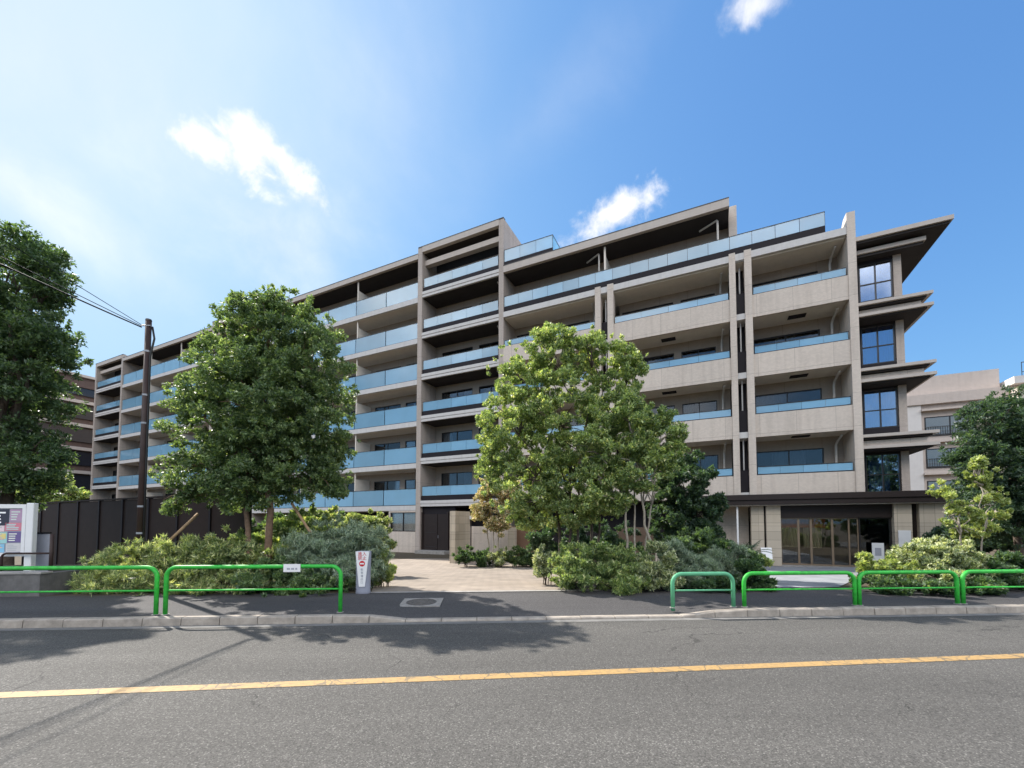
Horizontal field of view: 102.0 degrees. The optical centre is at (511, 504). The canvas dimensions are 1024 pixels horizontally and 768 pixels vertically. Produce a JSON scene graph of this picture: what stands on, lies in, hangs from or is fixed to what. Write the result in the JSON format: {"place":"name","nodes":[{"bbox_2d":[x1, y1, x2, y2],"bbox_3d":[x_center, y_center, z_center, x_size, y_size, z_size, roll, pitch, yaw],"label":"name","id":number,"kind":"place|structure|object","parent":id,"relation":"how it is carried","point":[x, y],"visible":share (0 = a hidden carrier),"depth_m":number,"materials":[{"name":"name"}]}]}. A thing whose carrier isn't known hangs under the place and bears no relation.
{"place":"outdoors","nodes":[
{"label":"outdoors","id":0,"kind":"place"},
{"bbox_2d":[1,367,94,501],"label":"brown building","id":1,"kind":"structure","parent":0,"point":[80,444],"depth_m":58.75,"materials":[{"name":"tile"}]},
{"bbox_2d":[19,451,91,465],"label":"window","id":2,"kind":"structure","parent":1,"relation":"in","point":[85,458],"depth_m":58.99,"materials":[{"name":"glass"}]},
{"bbox_2d":[23,423,92,443],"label":"window","id":3,"kind":"structure","parent":1,"relation":"in","point":[84,435],"depth_m":58.20,"materials":[{"name":"glass"}]},
{"bbox_2d":[25,401,93,420],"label":"window","id":4,"kind":"structure","parent":1,"relation":"in","point":[89,415],"depth_m":59.31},
{"bbox_2d":[33,472,90,488],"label":"window","id":5,"kind":"structure","parent":1,"relation":"in","point":[81,481],"depth_m":58.86,"materials":[{"name":"glass"}]},
{"bbox_2d":[61,384,94,397],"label":"window","id":6,"kind":"structure","parent":1,"relation":"in","point":[87,392],"depth_m":59.32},
{"bbox_2d":[372,558,595,591],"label":"driveway","id":7,"kind":"structure","parent":0,"point":[423,574],"depth_m":13.33,"materials":[{"name":"concrete"}]},
{"bbox_2d":[371,545,397,586],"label":"shrub","id":8,"kind":"object","parent":7,"relation":"on","point":[391,572],"visible":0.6,"depth_m":10.45,"materials":[{"name":"green plant"}]},
{"bbox_2d":[450,511,471,562],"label":"gate pier","id":9,"kind":"structure","parent":7,"relation":"on","point":[461,529],"depth_m":22.18,"materials":[{"name":"beige stone"}]},
{"bbox_2d":[450,544,477,566],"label":"plant","id":10,"kind":"object","parent":7,"relation":"on","point":[463,555],"visible":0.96,"depth_m":19.81,"materials":[{"name":"green plant"}]},
{"bbox_2d":[486,545,507,566],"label":"plant","id":11,"kind":"object","parent":7,"relation":"on","point":[498,557],"visible":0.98,"depth_m":19.87,"materials":[{"name":"green plant"}]},
{"bbox_2d":[504,545,531,566],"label":"plant","id":12,"kind":"object","parent":7,"relation":"on","point":[519,560],"visible":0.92,"depth_m":19.79,"materials":[{"name":"green plant"}]},
{"bbox_2d":[532,543,559,584],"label":"shrub","id":13,"kind":"object","parent":7,"relation":"on","point":[540,568],"visible":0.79,"depth_m":10.74,"materials":[{"name":"green plant"}]},
{"bbox_2d":[0,615,1023,767],"bbox_3d":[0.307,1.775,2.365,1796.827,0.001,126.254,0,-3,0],"label":"road","id":14,"kind":"structure","parent":0,"point":[953,714],"depth_m":3.98,"materials":[{"name":"asphalt"}]},
{"bbox_2d":[0,653,1023,697],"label":"road centre line","id":15,"kind":"object","parent":14,"relation":"on","point":[405,679],"visible":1,"depth_m":4.51,"materials":[{"name":"yellow paint"}]},
{"bbox_2d":[0,613,1023,630],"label":"gutter","id":16,"kind":"object","parent":14,"relation":"on","point":[390,623],"visible":1,"depth_m":6.96,"materials":[{"name":"concrete"}]},
{"bbox_2d":[0,588,1023,617],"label":"sidewalk","id":17,"kind":"structure","parent":0,"point":[527,603],"depth_m":8.08,"materials":[{"name":"concrete"}]},
{"bbox_2d":[0,565,159,614],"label":"guard rail","id":18,"kind":"object","parent":17,"relation":"on","point":[154,570],"visible":0.94,"depth_m":6.96,"materials":[{"name":"green metal"}]},
{"bbox_2d":[161,564,343,614],"bbox_3d":[-4.425,1.465,7.126,3.007,0.895,0.120,0,-3,-4],"label":"guard rail","id":19,"kind":"object","parent":17,"relation":"on","point":[287,568],"visible":0.96,"depth_m":7.12,"materials":[{"name":"green metal"}]},
{"bbox_2d":[355,551,370,593],"bbox_3d":[-3.280,1.481,9.152,0.330,0.930,0.228,0,-3,-4],"label":"sign bollard","id":20,"kind":"object","parent":17,"relation":"on","point":[363,571],"visible":1,"depth_m":9.06,"materials":[{"name":"white plastic"}]},
{"bbox_2d":[400,598,443,606],"bbox_3d":[-1.806,1.947,8.276,0.800,0.047,0.720,0,-1,-4],"label":"manhole cover","id":21,"kind":"object","parent":17,"relation":"on","point":[421,602],"visible":1,"depth_m":8.21,"materials":[{"name":"metal"}]},
{"bbox_2d":[669,572,736,610],"bbox_3d":[3.518,1.584,7.638,1.267,0.701,0.120,0,-3,-4],"label":"guard rail","id":22,"kind":"object","parent":17,"relation":"on","point":[678,574],"visible":0.97,"depth_m":7.62,"materials":[{"name":"green metal"}]},
{"bbox_2d":[741,571,858,606],"bbox_3d":[5.384,1.589,7.759,2.287,0.701,0.120,0,-3,-4],"label":"guard rail","id":23,"kind":"object","parent":17,"relation":"on","point":[850,574],"visible":0.93,"depth_m":7.75,"materials":[{"name":"green metal"}]},
{"bbox_2d":[856,570,960,605],"bbox_3d":[7.550,1.596,7.899,2.107,0.701,0.120,0,-3,-4],"label":"guard rail","id":24,"kind":"object","parent":17,"relation":"on","point":[956,587],"visible":0.94,"depth_m":7.89,"materials":[{"name":"green metal"}]},
{"bbox_2d":[960,569,1023,603],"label":"guard rail","id":25,"kind":"object","parent":17,"relation":"on","point":[964,574],"visible":0.92,"depth_m":7.98,"materials":[{"name":"green metal"}]},
{"bbox_2d":[0,0,1023,382],"label":"sky","id":26,"kind":"structure","parent":0,"point":[183,154],"materials":[{"name":"blue"}]},
{"bbox_2d":[15,549,1011,617],"bbox_3d":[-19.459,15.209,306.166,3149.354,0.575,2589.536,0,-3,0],"label":"ground","id":27,"kind":"structure","parent":0,"point":[402,555],"depth_m":10.10,"materials":[{"name":"soil"}]},
{"bbox_2d":[0,219,93,564],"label":"broadleaf tree","id":28,"kind":"object","parent":27,"relation":"on","point":[32,344],"visible":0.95,"depth_m":12.04,"materials":[{"name":"green plant"}]},
{"bbox_2d":[15,474,92,503],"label":"tree","id":29,"kind":"object","parent":27,"relation":"on","point":[70,492],"visible":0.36,"depth_m":19.72,"materials":[{"name":"green plant"}]},
{"bbox_2d":[0,564,111,596],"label":"planter wall","id":30,"kind":"structure","parent":27,"relation":"on","point":[22,580],"depth_m":8.81,"materials":[{"name":"concrete"}]},
{"bbox_2d":[0,503,38,570],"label":"notice board","id":31,"kind":"object","parent":30,"relation":"on","point":[18,526],"visible":0.9,"depth_m":9.26,"materials":[{"name":"white paint"}]},
{"bbox_2d":[0,534,53,570],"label":"handrail","id":32,"kind":"object","parent":30,"relation":"on","point":[51,550],"visible":0.84,"depth_m":9.18,"materials":[{"name":"metal"}]},
{"bbox_2d":[35,532,51,570],"bbox_3d":[-10.874,1.134,9.584,0.370,1.010,0.070,0,-3,-4],"label":"grey panel","id":33,"kind":"object","parent":30,"relation":"on","point":[43,540],"visible":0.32,"depth_m":9.57,"materials":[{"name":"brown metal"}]},
{"bbox_2d":[65,537,183,596],"bbox_3d":[-8.837,1.450,9.633,2.119,1.509,2.388,2,-3,-43],"label":"shrub","id":34,"kind":"object","parent":27,"relation":"on","point":[113,554],"visible":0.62,"depth_m":9.33,"materials":[{"name":"green plant"}]},
{"bbox_2d":[21,492,251,564],"bbox_3d":[-14.606,1.285,15.098,16.100,3.030,0.150,-1,-3,26],"label":"panel fence","id":35,"kind":"object","parent":27,"relation":"on","point":[81,528],"visible":0.32,"depth_m":15.01,"materials":[{"name":"metal"}]},
{"bbox_2d":[136,318,154,577],"bbox_3d":[-9.029,-1.234,10.184,0.322,6.786,0.163,0,-3,0],"label":"utility pole","id":36,"kind":"object","parent":27,"relation":"on","point":[143,462],"visible":0.95,"depth_m":10.16,"materials":[{"name":"brown paint"}]},
{"bbox_2d":[0,256,140,325],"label":"overhead wire","id":37,"kind":"object","parent":36,"relation":"attached to","point":[65,288],"visible":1,"depth_m":8.43,"materials":[{"name":"black rubber"}]},
{"bbox_2d":[0,263,141,327],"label":"overhead wire","id":38,"kind":"object","parent":36,"relation":"attached to","point":[67,294],"visible":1,"depth_m":8.49,"materials":[{"name":"black rubber"}]},
{"bbox_2d":[0,238,141,324],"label":"overhead wire","id":39,"kind":"object","parent":36,"relation":"attached to","point":[66,278],"visible":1,"depth_m":8.51,"materials":[{"name":"black rubber"}]},
{"bbox_2d":[117,532,222,595],"bbox_3d":[-7.729,1.390,9.673,2.238,1.560,1.903,0,-3,0],"label":"shrub","id":40,"kind":"object","parent":27,"relation":"on","point":[168,554],"visible":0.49,"depth_m":9.41,"materials":[{"name":"green plant"}]},
{"bbox_2d":[168,513,198,540],"bbox_3d":[-8.316,0.576,10.485,0.070,0.770,0.710,-1,-3,25],"label":"tree stake","id":41,"kind":"object","parent":40,"relation":"on","point":[185,525],"visible":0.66,"depth_m":10.49,"materials":[{"name":"brown wood"}]},
{"bbox_2d":[169,524,283,595],"bbox_3d":[-6.382,1.289,9.653,2.713,1.729,2.023,0,-3,0],"label":"shrub","id":42,"kind":"object","parent":27,"relation":"on","point":[221,551],"visible":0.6,"depth_m":9.41,"materials":[{"name":"green plant"}]},
{"bbox_2d":[148,283,360,581],"bbox_3d":[-6.662,-1.771,10.823,5.273,8.061,3.588,0,-3,0],"label":"broadleaf tree","id":43,"kind":"object","parent":27,"relation":"on","point":[269,440],"visible":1,"depth_m":10.44,"materials":[{"name":"green plant"}]},
{"bbox_2d":[227,504,344,561],"bbox_3d":[-6.407,1.128,12.093,3.135,2.278,3.193,-2,-3,42],"label":"shrub","id":44,"kind":"object","parent":27,"relation":"on","point":[282,526],"visible":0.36,"depth_m":11.59,"materials":[{"name":"green plant"}]},
{"bbox_2d":[230,554,355,597],"bbox_3d":[-4.850,1.604,9.531,2.917,0.933,2.147,0,-3,0],"label":"shrub","id":45,"kind":"object","parent":27,"relation":"on","point":[246,580],"visible":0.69,"depth_m":9.12,"materials":[{"name":"green plant"}]},
{"bbox_2d":[251,508,345,539],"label":"shrub","id":46,"kind":"object","parent":27,"relation":"on","point":[259,526],"visible":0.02,"depth_m":14.72,"materials":[{"name":"green plant"}]},
{"bbox_2d":[276,513,394,589],"bbox_3d":[-4.428,1.150,10.191,2.970,2.081,2.298,0,-3,0],"label":"juniper","id":47,"kind":"object","parent":27,"relation":"on","point":[340,553],"visible":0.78,"depth_m":10.13,"materials":[{"name":"green plant"}]},
{"bbox_2d":[291,503,314,537],"bbox_3d":[-5.379,0.504,10.788,1.066,1.153,0.070,-1,-3,23],"label":"tree stake","id":48,"kind":"object","parent":47,"relation":"on","point":[301,517],"visible":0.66,"depth_m":10.83,"materials":[{"name":"brown wood"}]},
{"bbox_2d":[333,508,397,549],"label":"shrub","id":49,"kind":"object","parent":27,"relation":"on","point":[384,523],"visible":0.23,"depth_m":14.25,"materials":[{"name":"green plant"}]},
{"bbox_2d":[467,547,492,566],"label":"plant","id":50,"kind":"object","parent":27,"relation":"on","point":[481,561],"visible":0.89,"depth_m":19.89,"materials":[{"name":"green plant"}]},
{"bbox_2d":[371,589,611,592],"bbox_3d":[-0.430,1.947,9.381,5.855,0.001,0.160,0,-3,-4],"label":"driveway edging","id":51,"kind":"object","parent":27,"relation":"on","point":[483,591],"visible":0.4,"depth_m":9.32,"materials":[{"name":"concrete"}]},
{"bbox_2d":[469,477,522,565],"bbox_3d":[-0.731,0.669,20.674,2.790,4.975,1.807,0,-3,0],"label":"tree","id":52,"kind":"object","parent":27,"relation":"on","point":[482,511],"visible":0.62,"depth_m":20.35,"materials":[{"name":"green plant"}]},
{"bbox_2d":[472,526,535,557],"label":"garden wall","id":53,"kind":"structure","parent":27,"relation":"on","point":[514,536],"depth_m":23.43,"materials":[{"name":"stone"}]},
{"bbox_2d":[0,604,1023,627],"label":"kerb","id":54,"kind":"structure","parent":27,"relation":"on","point":[57,622],"depth_m":7.05,"materials":[{"name":"concrete"}]},
{"bbox_2d":[519,549,534,566],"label":"plant","id":55,"kind":"object","parent":27,"relation":"on","point":[526,557],"visible":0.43,"depth_m":19.77,"materials":[{"name":"green plant"}]},
{"bbox_2d":[90,197,994,566],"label":"apartment building","id":56,"kind":"structure","parent":27,"relation":"on","point":[784,377],"depth_m":23.33,"materials":[{"name":"concrete"}]},
{"bbox_2d":[374,480,399,505],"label":"window","id":57,"kind":"structure","parent":56,"relation":"in","point":[380,485],"depth_m":33.50,"materials":[{"name":"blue glass"}]},
{"bbox_2d":[375,442,399,454],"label":"window","id":58,"kind":"structure","parent":56,"relation":"in","point":[397,444],"depth_m":33.57,"materials":[{"name":"black glass"}]},
{"bbox_2d":[375,404,400,424],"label":"window","id":59,"kind":"structure","parent":56,"relation":"in","point":[398,405],"depth_m":33.78,"materials":[{"name":"black glass"}]},
{"bbox_2d":[391,512,415,531],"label":"window","id":60,"kind":"structure","parent":56,"relation":"in","point":[402,521],"depth_m":30.57,"materials":[{"name":"glass"}]},
{"bbox_2d":[421,512,448,550],"bbox_3d":[-5.439,1.839,29.271,2.300,2.680,0.156,-1,-3,26],"label":"door","id":61,"kind":"structure","parent":56,"relation":"in","point":[434,527],"depth_m":29.27,"materials":[{"name":"brown metal"}]},
{"bbox_2d":[441,472,471,484],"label":"window","id":62,"kind":"structure","parent":56,"relation":"in","point":[467,475],"depth_m":30.42,"materials":[{"name":"glass"}]},
{"bbox_2d":[442,430,471,441],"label":"window","id":63,"kind":"structure","parent":56,"relation":"in","point":[447,436],"depth_m":31.20,"materials":[{"name":"glass"}]},
{"bbox_2d":[442,388,472,398],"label":"window","id":64,"kind":"structure","parent":56,"relation":"in","point":[468,392],"depth_m":30.65,"materials":[{"name":"brown metal"}]},
{"bbox_2d":[442,347,472,356],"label":"window","id":65,"kind":"structure","parent":56,"relation":"in","point":[469,349],"depth_m":31.08,"materials":[{"name":"glass"}]},
{"bbox_2d":[622,302,672,314],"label":"window","id":66,"kind":"structure","parent":56,"relation":"in","point":[672,302],"depth_m":25.04,"materials":[{"name":"brown metal"}]},
{"bbox_2d":[641,353,673,362],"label":"window","id":67,"kind":"structure","parent":56,"relation":"in","point":[656,359],"depth_m":24.89,"materials":[{"name":"glass"}]},
{"bbox_2d":[682,400,716,413],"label":"window","id":68,"kind":"structure","parent":56,"relation":"in","point":[686,408],"depth_m":23.93,"materials":[{"name":"black glass"}]},
{"bbox_2d":[694,455,718,468],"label":"window","id":69,"kind":"structure","parent":56,"relation":"in","point":[709,460],"depth_m":23.41,"materials":[{"name":"blue glass"}]},
{"bbox_2d":[752,271,817,294],"bbox_3d":[14.481,-10.938,22.073,2.950,2.180,0.251,-1,-3,26],"label":"window","id":70,"kind":"structure","parent":56,"relation":"in","point":[815,271],"depth_m":22.03,"materials":[{"name":"brown metal"}]},
{"bbox_2d":[753,329,819,353],"bbox_3d":[14.480,-7.881,21.938,2.950,2.180,0.249,-1,-3,26],"label":"window","id":71,"kind":"structure","parent":56,"relation":"in","point":[783,338],"depth_m":21.99,"materials":[{"name":"brown metal"}]},
{"bbox_2d":[755,388,821,413],"bbox_3d":[14.480,-4.823,21.805,2.950,2.180,0.249,-1,-3,26],"label":"window","id":72,"kind":"structure","parent":56,"relation":"in","point":[776,398],"depth_m":22.13,"materials":[{"name":"black glass"}]},
{"bbox_2d":[756,448,823,473],"bbox_3d":[14.480,-1.766,21.671,2.950,2.180,0.249,-1,-3,26],"label":"window","id":73,"kind":"structure","parent":56,"relation":"in","point":[784,457],"depth_m":21.71,"materials":[{"name":"black glass"}]},
{"bbox_2d":[781,518,798,564],"bbox_3d":[13.599,1.779,20.326,0.740,2.278,0.080,-1,-3,26],"label":"entrance door","id":74,"kind":"structure","parent":56,"relation":"in","point":[781,518],"depth_m":20.18,"materials":[{"name":"brown metal"}]},
{"bbox_2d":[798,518,811,565],"bbox_3d":[14.158,1.768,20.056,0.500,2.278,0.080,-1,-3,26],"label":"entrance door","id":75,"kind":"structure","parent":56,"relation":"in","point":[800,563],"depth_m":20.01,"materials":[{"name":"brown metal"}]},
{"bbox_2d":[810,518,832,565],"bbox_3d":[14.753,1.755,19.768,0.830,2.278,0.080,-1,-3,26],"label":"entrance door","id":76,"kind":"structure","parent":56,"relation":"in","point":[810,518],"depth_m":19.69,"materials":[{"name":"brown metal"}]},
{"bbox_2d":[832,518,858,566],"bbox_3d":[15.571,1.738,19.373,0.980,2.278,0.080,-1,-3,26],"label":"entrance door","id":77,"kind":"structure","parent":56,"relation":"in","point":[848,526],"depth_m":19.30,"materials":[{"name":"brown metal"}]},
{"bbox_2d":[858,259,892,302],"bbox_3d":[17.354,-10.645,19.845,1.250,1.840,0.249,-1,-3,26],"label":"window","id":78,"kind":"structure","parent":56,"relation":"in","point":[869,276],"depth_m":19.94,"materials":[{"name":"blue glass"}]},
{"bbox_2d":[860,323,895,364],"bbox_3d":[17.354,-7.587,19.712,1.250,1.840,0.249,-1,-3,26],"label":"window","id":79,"kind":"structure","parent":56,"relation":"in","point":[878,339],"depth_m":19.71,"materials":[{"name":"blue glass"}]},
{"bbox_2d":[863,387,898,428],"bbox_3d":[17.354,-4.530,19.578,1.250,1.840,0.249,-1,-3,26],"label":"window","id":80,"kind":"structure","parent":56,"relation":"in","point":[878,404],"depth_m":19.59,"materials":[{"name":"glass"}]},
{"bbox_2d":[865,453,900,491],"bbox_3d":[17.354,-1.488,19.445,1.250,1.810,0.249,-1,-3,26],"label":"window","id":81,"kind":"structure","parent":56,"relation":"in","point":[878,464],"depth_m":19.54,"materials":[{"name":"glass"}]},
{"bbox_2d":[473,320,649,561],"bbox_3d":[1.461,-1.519,11.957,5.242,7.702,2.832,0,-3,0],"label":"broadleaf tree","id":82,"kind":"object","parent":27,"relation":"on","point":[554,459],"visible":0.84,"depth_m":11.63,"materials":[{"name":"green plant"}]},
{"bbox_2d":[524,518,643,558],"bbox_3d":[2.994,1.505,16.360,4.876,2.352,2.992,1,-3,-16],"label":"hedge shrub","id":83,"kind":"object","parent":27,"relation":"on","point":[608,535],"visible":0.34,"depth_m":16.22,"materials":[{"name":"green plant"}]},
{"bbox_2d":[546,540,652,595],"bbox_3d":[2.082,1.456,9.646,2.577,1.336,1.757,0,-3,0],"label":"hedge shrub","id":84,"kind":"object","parent":27,"relation":"on","point":[571,569],"visible":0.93,"depth_m":9.43,"materials":[{"name":"green plant"}]},
{"bbox_2d":[568,391,691,554],"bbox_3d":[3.036,-0.352,10.659,3.108,5.097,1.938,0,-3,0],"label":"tree","id":85,"kind":"object","parent":27,"relation":"on","point":[647,429],"visible":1,"depth_m":10.43,"materials":[{"name":"green plant"}]},
{"bbox_2d":[616,527,659,560],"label":"garden wall","id":86,"kind":"structure","parent":27,"relation":"on","point":[641,538],"depth_m":18.61,"materials":[{"name":"brown concrete"}]},
{"bbox_2d":[619,539,685,591],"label":"shrub","id":87,"kind":"object","parent":27,"relation":"on","point":[661,572],"visible":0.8,"depth_m":9.34,"materials":[{"name":"green plant"}]},
{"bbox_2d":[644,449,729,551],"bbox_3d":[5.275,0.346,12.599,2.614,4.086,1.925,0,-3,0],"label":"evergreen tree","id":88,"kind":"object","parent":27,"relation":"on","point":[681,504],"visible":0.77,"depth_m":12.28,"materials":[{"name":"green plant"}]},
{"bbox_2d":[655,538,721,589],"bbox_3d":[4.237,1.440,9.951,1.587,1.436,1.334,0,-3,0],"label":"juniper","id":89,"kind":"object","parent":27,"relation":"on","point":[689,561],"visible":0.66,"depth_m":9.89,"materials":[{"name":"green plant"}]},
{"bbox_2d":[657,526,735,568],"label":"shrub","id":90,"kind":"object","parent":27,"relation":"on","point":[706,536],"visible":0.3,"depth_m":11.20,"materials":[{"name":"green plant"}]},
{"bbox_2d":[703,541,749,578],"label":"juniper","id":91,"kind":"object","parent":27,"relation":"on","point":[725,558],"visible":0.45,"depth_m":10.25,"materials":[{"name":"green plant"}]},
{"bbox_2d":[685,548,777,593],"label":"shrub","id":92,"kind":"object","parent":27,"relation":"on","point":[754,561],"visible":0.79,"depth_m":9.36,"materials":[{"name":"green plant"}]},
{"bbox_2d":[872,543,884,560],"bbox_3d":[16.379,2.260,18.564,0.420,1.120,0.210,-1,-3,26],"label":"notice stand","id":93,"kind":"object","parent":27,"relation":"on","point":[877,551],"visible":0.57,"depth_m":18.52,"materials":[{"name":"white paint"}]},
{"bbox_2d":[848,550,925,585],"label":"shrub","id":94,"kind":"object","parent":27,"relation":"on","point":[890,562],"visible":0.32,"depth_m":9.74,"materials":[{"name":"green plant"}]},
{"bbox_2d":[849,572,1009,595],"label":"shrub","id":95,"kind":"object","parent":27,"relation":"on","point":[887,580],"visible":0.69,"depth_m":8.91,"materials":[{"name":"green plant"}]},
{"bbox_2d":[921,523,1013,555],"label":"hedge shrub","id":96,"kind":"object","parent":27,"relation":"on","point":[936,530],"visible":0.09,"depth_m":14.93,"materials":[{"name":"green plant"}]},
{"bbox_2d":[926,454,1013,551],"bbox_3d":[12.625,0.422,11.379,2.065,3.632,0.776,0,-3,0],"label":"tree","id":97,"kind":"object","parent":27,"relation":"on","point":[983,526],"visible":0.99,"depth_m":11.31,"materials":[{"name":"green plant"}]},
{"bbox_2d":[937,384,1023,554],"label":"evergreen tree","id":98,"kind":"object","parent":27,"relation":"on","point":[996,437],"visible":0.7,"depth_m":13.05,"materials":[{"name":"green plant"}]},
{"bbox_2d":[968,550,1023,590],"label":"shrub","id":99,"kind":"object","parent":27,"relation":"on","point":[1008,559],"visible":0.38,"depth_m":9.57,"materials":[{"name":"green plant"}]},
{"bbox_2d":[728,539,773,553],"bbox_3d":[6.570,1.585,12.101,1.793,1.242,1.776,0,-3,0],"label":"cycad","id":100,"kind":"object","parent":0,"point":[752,546],"visible":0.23,"depth_m":11.81,"materials":[{"name":"green plant"}]},
{"bbox_2d":[762,566,857,587],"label":"entrance path","id":101,"kind":"structure","parent":0,"point":[784,581],"depth_m":12.67,"materials":[{"name":"concrete"}]},
{"bbox_2d":[761,548,772,569],"bbox_3d":[10.500,2.225,17.084,0.440,0.920,0.250,-1,-3,14],"label":"sign stand","id":102,"kind":"object","parent":101,"relation":"on","point":[768,555],"visible":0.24,"depth_m":17.11,"materials":[{"name":"white paint"}]},
{"bbox_2d":[761,554,774,567],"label":"shrub","id":103,"kind":"object","parent":101,"relation":"on","point":[769,562],"visible":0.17,"depth_m":11.29,"materials":[{"name":"green plant"}]},
{"bbox_2d":[886,534,996,584],"bbox_3d":[10.016,1.340,9.777,2.597,1.308,1.520,1,-3,-23],"label":"shrub","id":104,"kind":"object","parent":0,"point":[958,559],"visible":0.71,"depth_m":9.55,"materials":[{"name":"green plant"}]},
{"bbox_2d":[907,362,1023,518],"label":"neighbour building","id":105,"kind":"structure","parent":0,"point":[934,402],"depth_m":37.28,"materials":[{"name":"paint"}]},
{"bbox_2d":[926,447,958,467],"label":"window","id":106,"kind":"structure","parent":105,"relation":"in","point":[931,454],"depth_m":37.40,"materials":[{"name":"glass"}]},
{"bbox_2d":[927,480,963,489],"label":"window","id":107,"kind":"structure","parent":105,"relation":"in","point":[929,483],"depth_m":37.29,"materials":[{"name":"glass"}]},
{"bbox_2d":[924,414,976,435],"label":"window","id":108,"kind":"structure","parent":105,"relation":"in","point":[941,421],"depth_m":37.30,"materials":[{"name":"glass"}]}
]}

